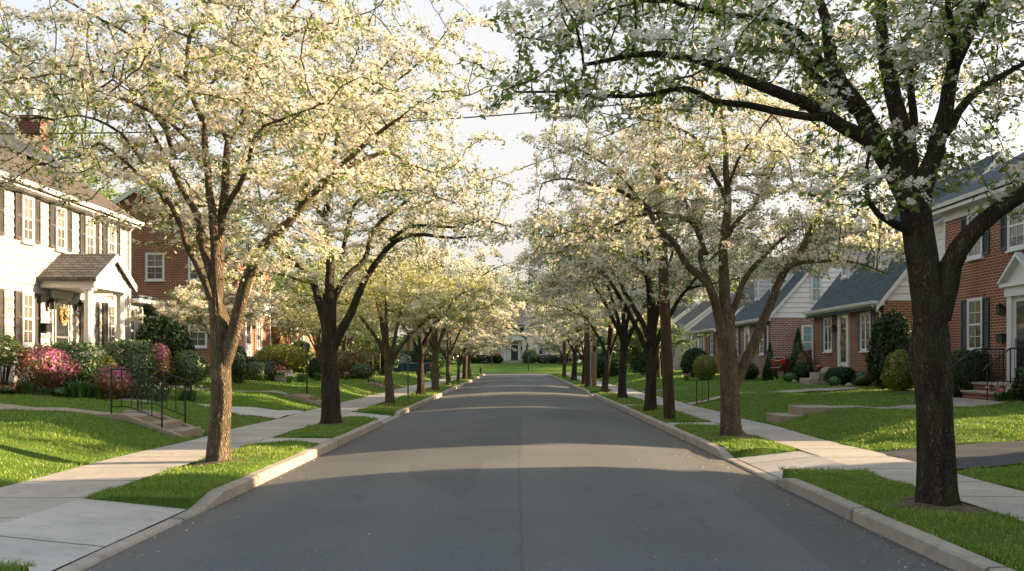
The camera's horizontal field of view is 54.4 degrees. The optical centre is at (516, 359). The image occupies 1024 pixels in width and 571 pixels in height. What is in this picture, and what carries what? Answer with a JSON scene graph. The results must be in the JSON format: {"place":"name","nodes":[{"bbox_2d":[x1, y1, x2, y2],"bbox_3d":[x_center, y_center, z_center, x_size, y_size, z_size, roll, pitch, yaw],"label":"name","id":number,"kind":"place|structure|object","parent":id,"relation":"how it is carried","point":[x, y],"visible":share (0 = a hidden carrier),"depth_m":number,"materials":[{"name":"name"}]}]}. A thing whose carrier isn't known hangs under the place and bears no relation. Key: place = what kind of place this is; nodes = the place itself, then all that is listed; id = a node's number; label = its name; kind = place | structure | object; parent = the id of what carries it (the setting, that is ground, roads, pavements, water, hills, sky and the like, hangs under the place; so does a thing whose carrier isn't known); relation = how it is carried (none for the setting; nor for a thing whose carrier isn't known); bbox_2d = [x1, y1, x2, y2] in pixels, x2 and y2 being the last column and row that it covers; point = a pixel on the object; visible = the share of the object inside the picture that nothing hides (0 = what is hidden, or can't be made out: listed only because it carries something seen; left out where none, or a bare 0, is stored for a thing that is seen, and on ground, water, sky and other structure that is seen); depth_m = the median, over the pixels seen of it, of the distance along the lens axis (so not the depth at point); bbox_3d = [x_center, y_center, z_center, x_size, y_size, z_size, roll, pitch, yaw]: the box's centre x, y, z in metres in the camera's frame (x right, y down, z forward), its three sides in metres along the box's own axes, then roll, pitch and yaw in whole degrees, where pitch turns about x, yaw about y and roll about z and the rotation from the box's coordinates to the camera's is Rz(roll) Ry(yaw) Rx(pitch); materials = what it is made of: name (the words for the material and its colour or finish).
{"place":"outdoors","nodes":[
{"label":"outdoors","id":0,"kind":"place"},
{"bbox_2d":[0,498,185,570],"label":"driveway","id":1,"kind":"structure","parent":0,"point":[41,541],"depth_m":9.43,"materials":[{"name":"concrete"}]},
{"bbox_2d":[120,398,301,418],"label":"driveway","id":2,"kind":"structure","parent":0,"point":[269,413],"depth_m":28.25,"materials":[{"name":"concrete"}]},
{"bbox_2d":[0,374,461,523],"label":"sidewalk","id":3,"kind":"structure","parent":0,"point":[24,498],"depth_m":14.21,"materials":[{"name":"concrete"}]},
{"bbox_2d":[0,361,1023,570],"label":"lawn","id":4,"kind":"structure","parent":0,"point":[187,503],"depth_m":18.20,"materials":[{"name":"green plant"}]},
{"bbox_2d":[0,333,27,384],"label":"shrub","id":5,"kind":"object","parent":4,"relation":"on","point":[13,346],"visible":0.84,"depth_m":24.69,"materials":[{"name":"green plant"}]},
{"bbox_2d":[0,25,63,141],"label":"leafy tree","id":6,"kind":"object","parent":4,"relation":"on","point":[3,102],"visible":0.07,"depth_m":43.55,"materials":[{"name":"green plant"}]},
{"bbox_2d":[12,344,81,394],"bbox_3d":[-11.928,0.281,25.134,1.730,1.356,1.649,0,0,0],"label":"azalea","id":7,"kind":"object","parent":4,"relation":"on","point":[60,359],"visible":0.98,"depth_m":24.92,"materials":[{"name":"pink plant"}]},
{"bbox_2d":[0,404,109,414],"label":"footpath","id":8,"kind":"structure","parent":4,"relation":"on","point":[8,406],"depth_m":20.54,"materials":[{"name":"concrete"}]},
{"bbox_2d":[1,30,119,201],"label":"leafy tree","id":9,"kind":"object","parent":4,"relation":"on","point":[67,143],"visible":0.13,"depth_m":44.19,"materials":[{"name":"green plant"}]},
{"bbox_2d":[35,340,106,396],"bbox_3d":[-11.923,0.328,26.590,1.806,1.708,1.150,0,0,0],"label":"shrub","id":10,"kind":"object","parent":4,"relation":"on","point":[92,366],"visible":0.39,"depth_m":26.29,"materials":[{"name":"green plant"}]},
{"bbox_2d":[0,105,157,398],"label":"white house","id":11,"kind":"structure","parent":4,"relation":"on","point":[50,264],"depth_m":29.00,"materials":[{"name":"paint"}]},
{"bbox_2d":[14,191,40,245],"bbox_3d":[-13.520,-3.885,27.600,0.110,1.380,1.410,0,0,0],"label":"window","id":12,"kind":"structure","parent":11,"relation":"in","point":[27,208],"depth_m":27.57,"materials":[{"name":"white paint"}]},
{"bbox_2d":[14,291,40,347],"bbox_3d":[-13.520,-1.110,27.600,0.110,1.570,1.410,0,0,0],"label":"window","id":13,"kind":"structure","parent":11,"relation":"in","point":[27,305],"depth_m":27.59,"materials":[{"name":"white paint"}]},
{"bbox_2d":[49,203,71,253],"bbox_3d":[-13.520,-3.885,29.600,0.110,1.380,1.410,0,0,0],"label":"window","id":14,"kind":"structure","parent":11,"relation":"in","point":[60,229],"depth_m":29.58,"materials":[{"name":"white paint"}]},
{"bbox_2d":[50,290,72,346],"bbox_3d":[-13.493,-0.900,29.600,0.130,2.280,1.360,0,0,0],"label":"front door","id":15,"kind":"structure","parent":11,"relation":"in","point":[60,332],"depth_m":29.47,"materials":[{"name":"white paint"}]},
{"bbox_2d":[79,213,99,253],"bbox_3d":[-13.545,-3.910,31.600,0.060,1.330,1.410,0,0,0],"label":"window","id":16,"kind":"structure","parent":11,"relation":"in","point":[89,236],"depth_m":31.52,"materials":[{"name":"white paint"}]},
{"bbox_2d":[79,300,99,346],"bbox_3d":[-13.540,-1.135,31.600,0.050,1.520,1.410,0,0,0],"label":"window","id":17,"kind":"structure","parent":11,"relation":"in","point":[96,305],"depth_m":31.88,"materials":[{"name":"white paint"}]},
{"bbox_2d":[102,303,115,349],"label":"window","id":18,"kind":"structure","parent":11,"relation":"in","point":[108,309],"depth_m":32.99,"materials":[{"name":"white paint"}]},
{"bbox_2d":[102,222,120,257],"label":"window","id":19,"kind":"structure","parent":11,"relation":"in","point":[110,245],"depth_m":33.23,"materials":[{"name":"white paint"}]},
{"bbox_2d":[64,380,95,397],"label":"garden perennial","id":20,"kind":"object","parent":4,"relation":"on","point":[79,390],"visible":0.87,"depth_m":24.59,"materials":[{"name":"green plant"}]},
{"bbox_2d":[92,364,139,399],"bbox_3d":[-10.199,0.602,25.303,1.187,0.994,1.114,0,0,32],"label":"azalea","id":21,"kind":"object","parent":4,"relation":"on","point":[103,378],"visible":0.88,"depth_m":25.05,"materials":[{"name":"pink plant"}]},
{"bbox_2d":[99,338,157,399],"bbox_3d":[-11.535,0.283,29.578,1.627,1.873,1.384,0,0,0],"label":"shrub","id":22,"kind":"object","parent":4,"relation":"on","point":[129,357],"visible":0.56,"depth_m":29.28,"materials":[{"name":"green plant"}]},
{"bbox_2d":[96,410,203,436],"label":"concrete steps","id":23,"kind":"structure","parent":4,"relation":"on","point":[174,427],"depth_m":20.05,"materials":[{"name":"grey concrete"}]},
{"bbox_2d":[110,368,168,427],"bbox_3d":[-7.436,0.818,19.660,1.164,1.303,0.035,0,0,0],"label":"iron handrail","id":24,"kind":"object","parent":23,"relation":"on","point":[161,394],"visible":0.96,"depth_m":19.65,"materials":[{"name":"black metal"}]},
{"bbox_2d":[137,368,191,423],"bbox_3d":[-7.436,0.818,21.040,1.164,1.303,0.035,0,0,0],"label":"iron handrail","id":25,"kind":"object","parent":23,"relation":"on","point":[184,392],"visible":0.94,"depth_m":21.03,"materials":[{"name":"black metal"}]},
{"bbox_2d":[149,342,176,387],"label":"azalea","id":26,"kind":"object","parent":4,"relation":"on","point":[164,361],"visible":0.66,"depth_m":30.80,"materials":[{"name":"pink plant"}]},
{"bbox_2d":[135,314,197,384],"bbox_3d":[-12.242,-0.275,34.449,2.282,2.620,2.213,0,0,0],"label":"rhododendron","id":27,"kind":"object","parent":4,"relation":"on","point":[172,334],"visible":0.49,"depth_m":33.95,"materials":[{"name":"green plant"}]},
{"bbox_2d":[171,349,210,388],"bbox_3d":[-10.271,0.324,31.491,1.350,1.326,1.227,0,0,44],"label":"shrub","id":28,"kind":"object","parent":4,"relation":"on","point":[199,371],"visible":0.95,"depth_m":31.22,"materials":[{"name":"green plant"}]},
{"bbox_2d":[112,186,292,375],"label":"brick house","id":29,"kind":"structure","parent":4,"relation":"on","point":[153,274],"depth_m":50.00,"materials":[{"name":"red brick"}]},
{"bbox_2d":[144,253,164,281],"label":"window","id":30,"kind":"structure","parent":29,"relation":"in","point":[154,263],"depth_m":49.99,"materials":[{"name":"white glass"}]},
{"bbox_2d":[188,316,207,347],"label":"window","id":31,"kind":"structure","parent":29,"relation":"in","point":[199,339],"depth_m":49.99,"materials":[{"name":"white paint"}]},
{"bbox_2d":[243,315,251,356],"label":"front door","id":32,"kind":"structure","parent":29,"relation":"in","point":[247,332],"depth_m":51.39,"materials":[{"name":"white paint"}]},
{"bbox_2d":[127,264,313,341],"bbox_3d":[-10.704,-1.328,36.959,6.682,4.675,5.475,0,0,-12],"label":"dogwood tree","id":33,"kind":"object","parent":4,"relation":"on","point":[199,309],"visible":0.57,"depth_m":36.49,"materials":[{"name":"white plant"}]},
{"bbox_2d":[231,344,250,383],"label":"shrub","id":34,"kind":"object","parent":4,"relation":"on","point":[240,369],"visible":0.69,"depth_m":38.79,"materials":[{"name":"green plant"}]},
{"bbox_2d":[244,362,266,380],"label":"boxwood","id":35,"kind":"object","parent":4,"relation":"on","point":[256,370],"visible":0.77,"depth_m":43.20,"materials":[{"name":"green plant"}]},
{"bbox_2d":[0,0,513,461],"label":"dogwood tree","id":36,"kind":"object","parent":4,"relation":"on","point":[225,331],"visible":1,"depth_m":14.59,"materials":[{"name":"grey plant"}]},
{"bbox_2d":[56,374,484,570],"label":"kerb","id":37,"kind":"structure","parent":4,"relation":"on","point":[219,495],"depth_m":12.67,"materials":[{"name":"concrete"}]},
{"bbox_2d":[255,343,308,369],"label":"shrub","id":38,"kind":"object","parent":4,"relation":"on","point":[289,352],"visible":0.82,"depth_m":45.41,"materials":[{"name":"green plant"}]},
{"bbox_2d":[271,304,315,361],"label":"house","id":39,"kind":"structure","parent":4,"relation":"on","point":[290,339],"depth_m":64.13,"materials":[{"name":"brown brick"}]},
{"bbox_2d":[266,242,343,321],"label":"leafy tree","id":40,"kind":"object","parent":4,"relation":"on","point":[283,287],"visible":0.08,"depth_m":78.32,"materials":[{"name":"green plant"}]},
{"bbox_2d":[272,290,380,357],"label":"dogwood tree","id":41,"kind":"object","parent":4,"relation":"on","point":[315,333],"visible":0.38,"depth_m":57.44,"materials":[{"name":"white plant"}]},
{"bbox_2d":[150,0,529,423],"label":"dogwood tree","id":42,"kind":"object","parent":4,"relation":"on","point":[332,334],"visible":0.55,"depth_m":23.50,"materials":[{"name":"white plant"}]},
{"bbox_2d":[337,350,361,378],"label":"shrub","id":43,"kind":"object","parent":4,"relation":"on","point":[346,362],"visible":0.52,"depth_m":54.54,"materials":[{"name":"green plant"}]},
{"bbox_2d":[350,363,374,378],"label":"shrub","id":44,"kind":"object","parent":4,"relation":"on","point":[360,371],"visible":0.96,"depth_m":53.64,"materials":[{"name":"green plant"}]},
{"bbox_2d":[349,333,377,378],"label":"crepe myrtle","id":45,"kind":"object","parent":4,"relation":"on","point":[371,340],"visible":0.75,"depth_m":56.91,"materials":[{"name":"green plant"}]},
{"bbox_2d":[361,338,402,371],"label":"shrub","id":46,"kind":"object","parent":4,"relation":"on","point":[378,351],"visible":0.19,"depth_m":75.20,"materials":[{"name":"green plant"}]},
{"bbox_2d":[263,227,546,403],"bbox_3d":[-3.819,-1.498,34.306,7.969,6.274,7.877,0,0,18],"label":"dogwood tree","id":47,"kind":"object","parent":4,"relation":"on","point":[382,294],"visible":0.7,"depth_m":33.95,"materials":[{"name":"grey plant"}]},
{"bbox_2d":[318,214,531,394],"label":"dogwood tree","id":48,"kind":"object","parent":4,"relation":"on","point":[466,269],"visible":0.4,"depth_m":42.70,"materials":[{"name":"white plant"}]},
{"bbox_2d":[357,252,512,389],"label":"dogwood tree","id":49,"kind":"object","parent":4,"relation":"on","point":[434,343],"visible":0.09,"depth_m":50.25,"materials":[{"name":"grey plant"}]},
{"bbox_2d":[367,280,509,385],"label":"dogwood tree","id":50,"kind":"object","parent":4,"relation":"on","point":[449,331],"visible":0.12,"depth_m":58.58,"materials":[{"name":"grey plant"}]},
{"bbox_2d":[406,322,518,381],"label":"dogwood tree","id":51,"kind":"object","parent":4,"relation":"on","point":[473,342],"visible":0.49,"depth_m":67.94,"materials":[{"name":"white plant"}]},
{"bbox_2d":[441,318,532,378],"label":"dogwood tree","id":52,"kind":"object","parent":4,"relation":"on","point":[503,339],"visible":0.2,"depth_m":82.23,"materials":[{"name":"white plant"}]},
{"bbox_2d":[448,275,525,378],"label":"dogwood tree","id":53,"kind":"object","parent":4,"relation":"on","point":[496,322],"visible":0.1,"depth_m":77.16,"materials":[{"name":"white plant"}]},
{"bbox_2d":[462,305,562,362],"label":"house","id":54,"kind":"structure","parent":4,"relation":"on","point":[519,343],"depth_m":136.00,"materials":[{"name":"grey"}]},
{"bbox_2d":[522,323,598,357],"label":"dogwood tree","id":55,"kind":"object","parent":4,"relation":"on","point":[539,342],"visible":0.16,"depth_m":90.16,"materials":[{"name":"white plant"}]},
{"bbox_2d":[518,289,626,380],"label":"dogwood tree","id":56,"kind":"object","parent":4,"relation":"on","point":[574,361],"visible":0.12,"depth_m":72.81,"materials":[{"name":"white plant"}]},
{"bbox_2d":[525,290,628,384],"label":"dogwood tree","id":57,"kind":"object","parent":4,"relation":"on","point":[550,328],"visible":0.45,"depth_m":59.96,"materials":[{"name":"white plant"}]},
{"bbox_2d":[584,257,590,386],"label":"utility pole","id":58,"kind":"object","parent":4,"relation":"on","point":[587,361],"visible":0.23,"depth_m":55.86,"materials":[{"name":"brown wood"}]},
{"bbox_2d":[592,326,596,386],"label":"wooden post","id":59,"kind":"object","parent":4,"relation":"on","point":[594,360],"visible":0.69,"depth_m":56.49,"materials":[{"name":"brown wood"}]},
{"bbox_2d":[506,268,685,392],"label":"dogwood tree","id":60,"kind":"object","parent":4,"relation":"on","point":[578,309],"visible":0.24,"depth_m":47.56,"materials":[{"name":"white plant"}]},
{"bbox_2d":[498,188,732,397],"bbox_3d":[3.889,-2.659,39.359,9.368,8.637,8.805,1,2,-25],"label":"dogwood tree","id":61,"kind":"object","parent":4,"relation":"on","point":[621,328],"visible":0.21,"depth_m":39.47,"materials":[{"name":"white plant"}]},
{"bbox_2d":[630,351,661,374],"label":"shrub","id":62,"kind":"object","parent":4,"relation":"on","point":[641,359],"visible":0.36,"depth_m":69.59,"materials":[{"name":"green plant"}]},
{"bbox_2d":[623,96,689,418],"bbox_3d":[3.607,-2.609,25.678,1.800,8.511,0.356,0,0,0],"label":"utility pole","id":63,"kind":"object","parent":4,"relation":"on","point":[667,370],"visible":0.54,"depth_m":25.58,"materials":[{"name":"brown wood"}]},
{"bbox_2d":[0,101,646,133],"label":"overhead wire","id":64,"kind":"object","parent":63,"relation":"attached to","point":[341,124],"visible":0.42,"depth_m":24.39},
{"bbox_2d":[614,315,708,377],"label":"dogwood tree","id":65,"kind":"object","parent":4,"relation":"on","point":[674,337],"visible":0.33,"depth_m":61.73,"materials":[{"name":"white plant"}]},
{"bbox_2d":[512,130,814,410],"bbox_3d":[3.458,-2.422,30.511,8.805,8.148,9.368,0,0,-34],"label":"dogwood tree","id":66,"kind":"object","parent":4,"relation":"on","point":[603,268],"visible":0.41,"depth_m":29.68,"materials":[{"name":"white plant"}]},
{"bbox_2d":[680,347,706,376],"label":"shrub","id":67,"kind":"object","parent":4,"relation":"on","point":[689,356],"visible":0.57,"depth_m":56.62,"materials":[{"name":"green plant"}]},
{"bbox_2d":[671,291,734,369],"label":"house","id":68,"kind":"structure","parent":4,"relation":"on","point":[694,316],"depth_m":82.08,"materials":[{"name":"beige"}]},
{"bbox_2d":[692,354,717,379],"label":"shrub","id":69,"kind":"object","parent":4,"relation":"on","point":[704,367],"visible":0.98,"depth_m":52.67,"materials":[{"name":"green plant"}]},
{"bbox_2d":[510,70,905,435],"bbox_3d":[3.984,-2.035,20.114,8.206,7.541,7.230,0,0,0],"label":"dogwood tree","id":70,"kind":"object","parent":4,"relation":"on","point":[733,371],"visible":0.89,"depth_m":19.76,"materials":[{"name":"grey plant"}]},
{"bbox_2d":[682,281,754,372],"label":"brick cottage","id":71,"kind":"structure","parent":4,"relation":"on","point":[708,345],"depth_m":68.82,"materials":[{"name":"white paint"}]},
{"bbox_2d":[439,0,1023,506],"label":"dogwood tree","id":72,"kind":"object","parent":4,"relation":"on","point":[953,30],"visible":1,"depth_m":10.32,"materials":[{"name":"white plant"}]},
{"bbox_2d":[762,343,777,380],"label":"conifer","id":73,"kind":"object","parent":4,"relation":"on","point":[768,373],"visible":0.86,"depth_m":49.66,"materials":[{"name":"green plant"}]},
{"bbox_2d":[548,374,1015,570],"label":"kerb","id":74,"kind":"structure","parent":4,"relation":"on","point":[944,552],"depth_m":10.32,"materials":[{"name":"concrete"}]},
{"bbox_2d":[786,328,804,372],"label":"conifer","id":75,"kind":"object","parent":4,"relation":"on","point":[798,348],"visible":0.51,"depth_m":45.09,"materials":[{"name":"green plant"}]},
{"bbox_2d":[766,405,838,423],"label":"concrete steps","id":76,"kind":"structure","parent":4,"relation":"on","point":[795,411],"depth_m":24.18,"materials":[{"name":"grey concrete"}]},
{"bbox_2d":[735,210,872,375],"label":"brick cottage","id":77,"kind":"structure","parent":4,"relation":"on","point":[798,297],"depth_m":51.01,"materials":[{"name":"white paint"}]},
{"bbox_2d":[811,274,821,302],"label":"window","id":78,"kind":"structure","parent":77,"relation":"in","point":[816,284],"depth_m":50.99,"materials":[{"name":"white glass"}]},
{"bbox_2d":[800,367,831,384],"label":"concrete steps","id":79,"kind":"structure","parent":4,"relation":"on","point":[813,379],"depth_m":40.04,"materials":[{"name":"concrete"}]},
{"bbox_2d":[822,366,855,383],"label":"shrub","id":80,"kind":"object","parent":4,"relation":"on","point":[845,375],"visible":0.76,"depth_m":38.23,"materials":[{"name":"green plant"}]},
{"bbox_2d":[864,309,911,388],"bbox_3d":[13.213,-0.267,34.775,1.706,2.985,1.821,0,0,-44],"label":"holly tree","id":81,"kind":"object","parent":4,"relation":"on","point":[891,332],"visible":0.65,"depth_m":34.44,"materials":[{"name":"green plant"}]},
{"bbox_2d":[880,349,913,391],"bbox_3d":[12.847,0.403,33.202,1.263,1.530,1.131,0,0,39],"label":"cypress shrub","id":82,"kind":"object","parent":4,"relation":"on","point":[896,366],"visible":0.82,"depth_m":32.92,"materials":[{"name":"green plant"}]},
{"bbox_2d":[802,151,1007,384],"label":"brick cottage","id":83,"kind":"structure","parent":4,"relation":"on","point":[846,310],"depth_m":39.56,"materials":[{"name":"red brick"}]},
{"bbox_2d":[821,317,835,352],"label":"window","id":84,"kind":"structure","parent":83,"relation":"in","point":[828,339],"depth_m":42.65,"materials":[{"name":"white paint"}]},
{"bbox_2d":[838,313,849,366],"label":"front door","id":85,"kind":"structure","parent":83,"relation":"in","point":[843,319],"depth_m":40.52,"materials":[{"name":"white paint"}]},
{"bbox_2d":[857,311,874,352],"bbox_3d":[13.355,-1.060,38.100,0.110,1.550,1.840,0,0,0],"label":"window","id":86,"kind":"structure","parent":83,"relation":"in","point":[865,320],"depth_m":38.27,"materials":[{"name":"white paint"}]},
{"bbox_2d":[834,401,1014,408],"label":"footpath","id":87,"kind":"structure","parent":4,"relation":"on","point":[968,404],"depth_m":24.68,"materials":[{"name":"concrete"}]},
{"bbox_2d":[879,496,990,513],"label":"soil","id":88,"kind":"structure","parent":4,"relation":"on","point":[960,508],"depth_m":10.26,"materials":[{"name":"brown soil"}]},
{"bbox_2d":[951,349,994,396],"bbox_3d":[13.011,0.419,28.699,1.264,1.455,1.254,0,0,0],"label":"clipped hedge","id":89,"kind":"object","parent":4,"relation":"on","point":[956,355],"visible":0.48,"depth_m":28.27,"materials":[{"name":"green plant"}]},
{"bbox_2d":[931,152,1023,401],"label":"brick house","id":90,"kind":"structure","parent":4,"relation":"on","point":[988,311],"depth_m":28.97,"materials":[{"name":"red brick"}]},
{"bbox_2d":[961,213,989,261],"bbox_3d":[13.755,-3.695,29.900,0.110,1.400,1.790,0,0,0],"label":"window","id":91,"kind":"structure","parent":90,"relation":"in","point":[981,248],"depth_m":29.68,"materials":[{"name":"white paint"}]},
{"bbox_2d":[961,290,989,349],"bbox_3d":[13.780,-1.167,29.900,0.060,1.805,1.790,0,0,0],"label":"window","id":92,"kind":"structure","parent":90,"relation":"in","point":[975,311],"depth_m":29.89,"materials":[{"name":"white paint"}]},
{"bbox_2d":[952,348,1003,397],"bbox_3d":[12.951,0.389,28.000,1.537,1.422,0.044,0,0,0],"label":"iron handrail","id":93,"kind":"object","parent":90,"relation":"on","point":[983,349],"visible":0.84,"depth_m":27.99,"materials":[{"name":"black metal"}]},
{"bbox_2d":[983,348,1023,400],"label":"iron handrail","id":94,"kind":"object","parent":90,"relation":"on","point":[994,360],"visible":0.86,"depth_m":25.99,"materials":[{"name":"black metal"}]},
{"bbox_2d":[997,252,1023,380],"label":"porch","id":95,"kind":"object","parent":90,"relation":"in","point":[1012,278],"depth_m":27.34,"materials":[{"name":"white paint"}]},
{"bbox_2d":[1000,203,1023,252],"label":"window","id":96,"kind":"structure","parent":90,"relation":"in","point":[1011,231],"depth_m":27.65,"materials":[{"name":"white glass"}]},
{"bbox_2d":[1012,361,1023,400],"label":"shrub","id":97,"kind":"object","parent":4,"relation":"on","point":[1019,384],"visible":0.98,"depth_m":25.55,"materials":[{"name":"green plant"}]},
{"bbox_2d":[0,0,1023,361],"label":"sky","id":98,"kind":"structure","parent":0,"point":[518,152],"materials":[{"name":"white"}]},
{"bbox_2d":[84,375,954,570],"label":"road","id":99,"kind":"structure","parent":0,"point":[415,489],"depth_m":10.53,"materials":[{"name":"grey asphalt"}]},
{"bbox_2d":[640,380,775,392],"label":"driveway","id":100,"kind":"structure","parent":0,"point":[657,390],"depth_m":48.82,"materials":[{"name":"concrete"}]},
{"bbox_2d":[771,348,811,373],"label":"parked car","id":101,"kind":"object","parent":100,"relation":"on","point":[779,364],"visible":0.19,"depth_m":47.10,"materials":[{"name":"red paint"}]},
{"bbox_2d":[566,374,1023,520],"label":"sidewalk","id":102,"kind":"structure","parent":0,"point":[983,494],"depth_m":15.37,"materials":[{"name":"concrete"}]},
{"bbox_2d":[737,451,858,477],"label":"driveway","id":103,"kind":"structure","parent":0,"point":[770,463],"depth_m":15.59,"materials":[{"name":"concrete"}]},
{"bbox_2d":[879,441,1023,468],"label":"driveway","id":104,"kind":"structure","parent":0,"point":[988,454],"depth_m":15.35,"materials":[{"name":"concrete"}]},
{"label":"driveway","id":105,"kind":"structure","parent":0,"visible":0},
{"bbox_2d":[374,356,432,374],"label":"pickup truck","id":106,"kind":"object","parent":105,"relation":"on","point":[402,367],"visible":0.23,"depth_m":80.94,"materials":[{"name":"blue paint"}]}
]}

